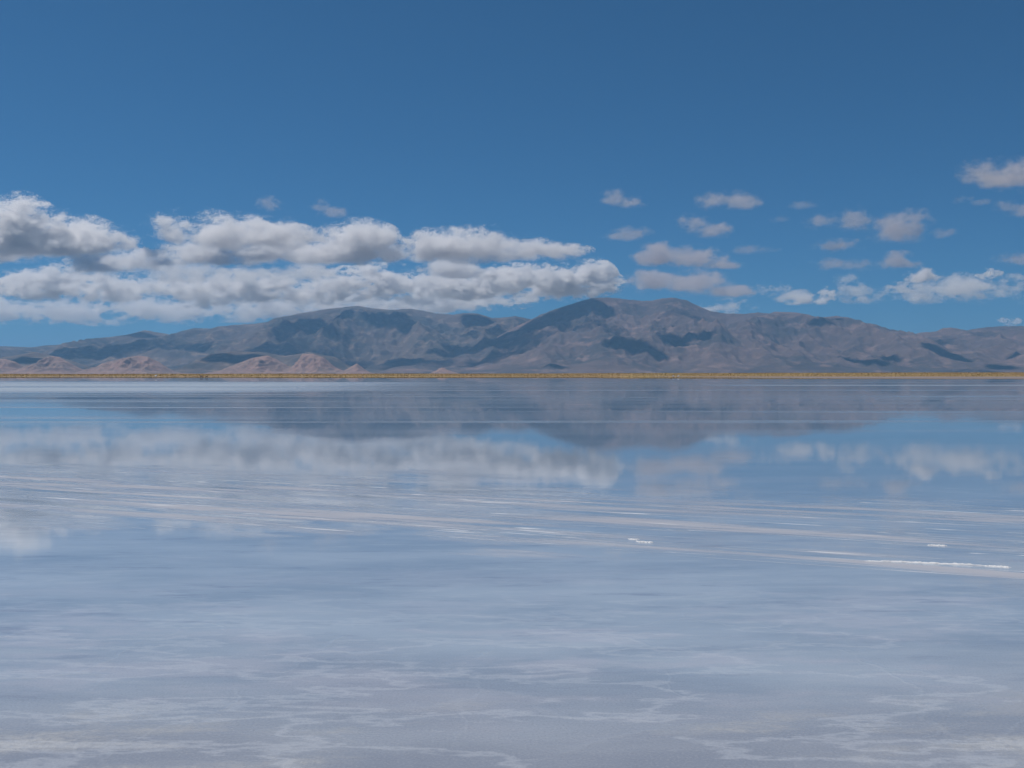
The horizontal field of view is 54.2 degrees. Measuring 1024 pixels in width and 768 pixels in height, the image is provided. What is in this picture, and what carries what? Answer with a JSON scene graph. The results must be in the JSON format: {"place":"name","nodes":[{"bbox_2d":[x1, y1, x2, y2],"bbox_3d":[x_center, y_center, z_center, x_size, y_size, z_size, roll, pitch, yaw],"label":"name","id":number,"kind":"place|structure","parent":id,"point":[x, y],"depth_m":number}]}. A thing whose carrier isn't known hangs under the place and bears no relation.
{"place":"outdoors","nodes":[
{"label":"outdoors","id":0,"kind":"place"},
{"bbox_2d":[0,351,394,373],"bbox_3d":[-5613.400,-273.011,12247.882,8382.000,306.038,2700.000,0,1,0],"label":"hills","id":1,"kind":"structure","parent":0,"point":[213,362],"depth_m":12284.86},
{"bbox_2d":[0,354,457,373],"bbox_3d":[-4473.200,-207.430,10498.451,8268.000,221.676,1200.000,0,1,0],"label":"red hills","id":2,"kind":"structure","parent":0,"point":[308,364],"depth_m":10266.90},
{"bbox_2d":[0,306,530,371],"bbox_3d":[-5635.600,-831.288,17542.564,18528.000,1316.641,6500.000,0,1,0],"label":"mountains","id":3,"kind":"structure","parent":0,"point":[372,339],"depth_m":16895.40},
{"bbox_2d":[0,372,1023,378],"bbox_3d":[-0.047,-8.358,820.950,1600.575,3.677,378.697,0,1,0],"label":"grass","id":4,"kind":"structure","parent":0,"point":[445,374],"depth_m":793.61},
{"bbox_2d":[0,376,1023,767],"bbox_3d":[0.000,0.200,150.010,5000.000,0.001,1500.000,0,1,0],"label":"salt flat","id":5,"kind":"structure","parent":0,"point":[330,572],"depth_m":8.56},
{"bbox_2d":[0,0,1023,346],"label":"sky","id":6,"kind":"structure","parent":0,"point":[167,166]},
{"bbox_2d":[380,297,1023,373],"bbox_3d":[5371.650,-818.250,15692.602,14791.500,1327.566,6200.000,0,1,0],"label":"mountain range","id":7,"kind":"structure","parent":0,"point":[619,335],"depth_m":14506.01},
{"bbox_2d":[868,560,986,565],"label":"salt ridge","id":8,"kind":"structure","parent":0,"point":[926,562],"depth_m":8.96},
{"bbox_2d":[986,565,1010,567],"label":"salt ridge","id":9,"kind":"structure","parent":0,"point":[998,566],"depth_m":8.80}
]}

